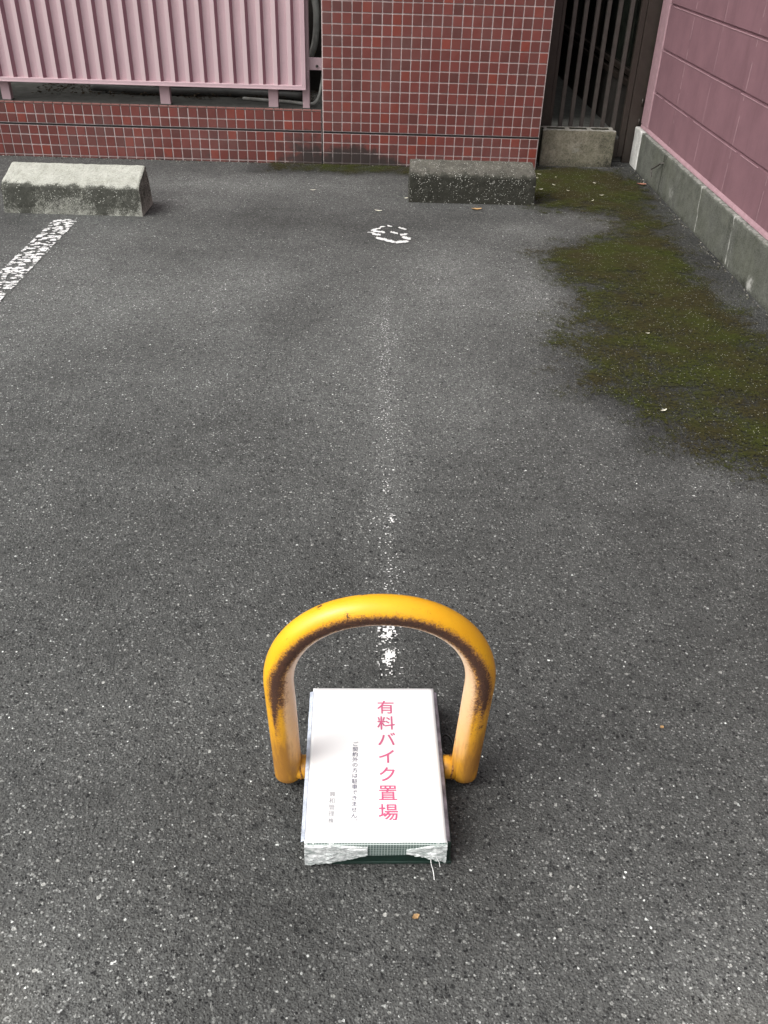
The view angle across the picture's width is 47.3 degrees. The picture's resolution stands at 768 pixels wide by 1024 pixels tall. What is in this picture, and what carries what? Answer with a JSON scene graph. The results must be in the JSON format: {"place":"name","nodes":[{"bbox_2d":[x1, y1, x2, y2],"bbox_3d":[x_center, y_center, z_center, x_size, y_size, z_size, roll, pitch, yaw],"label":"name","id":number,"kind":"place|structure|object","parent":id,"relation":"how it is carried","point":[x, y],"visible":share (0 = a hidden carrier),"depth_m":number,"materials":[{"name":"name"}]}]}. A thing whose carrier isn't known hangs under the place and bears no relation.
{"place":"outdoors","nodes":[
{"label":"outdoors","id":0,"kind":"place"},
{"bbox_2d":[0,155,767,1023],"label":"ground","id":1,"kind":"structure","parent":0,"point":[202,457],"depth_m":1.80,"materials":[{"name":"grey asphalt"}]},
{"bbox_2d":[0,219,76,299],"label":"parking line paint","id":2,"kind":"object","parent":1,"relation":"on","point":[33,256],"visible":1,"depth_m":3.45,"materials":[{"name":"white paint"}]},
{"bbox_2d":[1,162,152,216],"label":"wheel stop","id":3,"kind":"object","parent":1,"relation":"on","point":[75,189],"visible":1,"depth_m":3.87,"materials":[{"name":"concrete"}]},
{"bbox_2d":[0,82,322,163],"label":"tiled wall","id":4,"kind":"structure","parent":1,"relation":"on","point":[65,123],"depth_m":4.67,"materials":[{"name":"red tile"}]},
{"bbox_2d":[0,0,321,108],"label":"panel fence","id":5,"kind":"object","parent":4,"relation":"on","point":[164,45],"visible":0.97,"depth_m":4.46,"materials":[{"name":"pink metal"}]},
{"bbox_2d":[31,83,318,100],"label":"leaf litter","id":6,"kind":"object","parent":4,"relation":"on","point":[194,95],"visible":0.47,"depth_m":4.83,"materials":[{"name":"brown plant"}]},
{"bbox_2d":[90,84,302,99],"bbox_3d":[-1.030,-2.332,4.862,1.185,0.046,0.082,3,35,1],"label":"insulated pipe","id":7,"kind":"object","parent":4,"relation":"on","point":[191,91],"visible":0.84,"depth_m":4.85,"materials":[{"name":"grey metal"}]},
{"bbox_2d":[242,73,321,104],"bbox_3d":[-0.537,-2.423,4.628,0.460,0.489,0.196,1,35,-1],"label":"drain hose","id":8,"kind":"object","parent":4,"relation":"on","point":[286,101],"visible":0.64,"depth_m":4.75,"materials":[{"name":"grey plastic"}]},
{"bbox_2d":[35,0,321,90],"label":"building wall","id":9,"kind":"structure","parent":1,"relation":"on","point":[315,77],"depth_m":5.22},
{"bbox_2d":[261,162,408,174],"bbox_3d":[-0.202,-1.815,4.651,0.945,0.002,0.240,1,35,-1],"label":"moss","id":10,"kind":"object","parent":1,"relation":"on","point":[341,166],"visible":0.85,"depth_m":4.68,"materials":[{"name":"green plant"}]},
{"bbox_2d":[263,594,495,863],"bbox_3d":[-0.007,0.272,1.324,0.342,0.410,0.308,1,35,-2],"label":"parking lock","id":11,"kind":"object","parent":1,"relation":"on","point":[462,636],"visible":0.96,"depth_m":1.25,"materials":[{"name":"paint"}]},
{"bbox_2d":[301,688,449,879],"bbox_3d":[-0.016,0.425,1.412,0.224,0.052,0.334,1,35,-2],"label":"notice sheet","id":12,"kind":"object","parent":11,"relation":"on","point":[374,784],"visible":1,"depth_m":1.38,"materials":[{"name":"paper"}]},
{"bbox_2d":[366,301,404,675],"bbox_3d":[0.007,-0.239,2.409,0.092,0.001,1.899,1,35,-1],"label":"worn line paint","id":13,"kind":"object","parent":1,"relation":"on","point":[388,654],"visible":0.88,"depth_m":1.72,"materials":[{"name":"white paint"}]},
{"bbox_2d":[369,225,410,242],"bbox_3d":[0.021,-1.200,3.784,0.188,0.001,0.254,1,35,-1],"label":"ring mark paint","id":14,"kind":"object","parent":1,"relation":"on","point":[392,241],"visible":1,"depth_m":3.76,"materials":[{"name":"white paint"}]},
{"bbox_2d":[412,913,418,918],"bbox_3d":[0.045,0.575,1.247,0.008,0.002,0.010,15,37,18],"label":"fallen leaf","id":15,"kind":"object","parent":1,"relation":"on","point":[415,916],"visible":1,"depth_m":1.25,"materials":[{"name":"orange plant"}]},
{"bbox_2d":[321,0,554,169],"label":"tiled pier","id":16,"kind":"structure","parent":1,"relation":"on","point":[404,82],"depth_m":4.51,"materials":[{"name":"red tile"}]},
{"bbox_2d":[309,0,319,56],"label":"duct hose","id":17,"kind":"object","parent":16,"relation":"hanging from","point":[316,27],"visible":0.76,"depth_m":4.52,"materials":[{"name":"grey plastic"}]},
{"bbox_2d":[408,159,535,205],"bbox_3d":[0.420,-1.595,4.232,0.601,0.164,0.182,1,35,-1],"label":"wheel stop","id":18,"kind":"object","parent":1,"relation":"on","point":[473,182],"visible":1,"depth_m":4.17,"materials":[{"name":"concrete"}]},
{"bbox_2d":[536,126,615,166],"bbox_3d":[1.058,-2.018,4.847,0.402,0.188,0.102,1,35,-2],"label":"hollow block","id":19,"kind":"object","parent":1,"relation":"on","point":[576,146],"depth_m":4.81,"materials":[{"name":"concrete"}]},
{"bbox_2d":[558,0,641,135],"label":"house wall","id":20,"kind":"structure","parent":1,"relation":"on","point":[608,48],"depth_m":5.64,"materials":[{"name":"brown wood"}]},
{"bbox_2d":[595,0,602,45],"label":"window frame","id":21,"kind":"structure","parent":20,"relation":"in","point":[602,0],"depth_m":5.72,"materials":[{"name":"brown metal"}]},
{"bbox_2d":[564,0,641,76],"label":"window pane","id":22,"kind":"structure","parent":20,"relation":"in","point":[623,25],"depth_m":5.45,"materials":[{"name":"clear glass"}]},
{"bbox_2d":[509,166,767,495],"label":"moss","id":23,"kind":"object","parent":1,"relation":"on","point":[637,251],"visible":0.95,"depth_m":3.05,"materials":[{"name":"green plant"}]},
{"bbox_2d":[629,0,767,312],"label":"block wall","id":24,"kind":"structure","parent":1,"relation":"on","point":[701,132],"depth_m":3.75,"materials":[{"name":"pink paint"}]},
{"bbox_2d":[536,0,662,162],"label":"barred gate","id":25,"kind":"structure","parent":24,"relation":"attached to","point":[643,52],"depth_m":4.69,"materials":[{"name":"brown metal"}]},
{"bbox_2d":[650,162,663,176],"bbox_3d":[1.371,-1.720,4.407,0.017,0.091,0.100,-13,38,-20],"label":"bent rod","id":26,"kind":"object","parent":24,"relation":"attached to","point":[655,167],"visible":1,"depth_m":4.42,"materials":[{"name":"metal"}]},
{"bbox_2d":[551,76,620,160],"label":"path","id":27,"kind":"structure","parent":0,"point":[578,104],"depth_m":5.76,"materials":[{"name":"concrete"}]}
]}

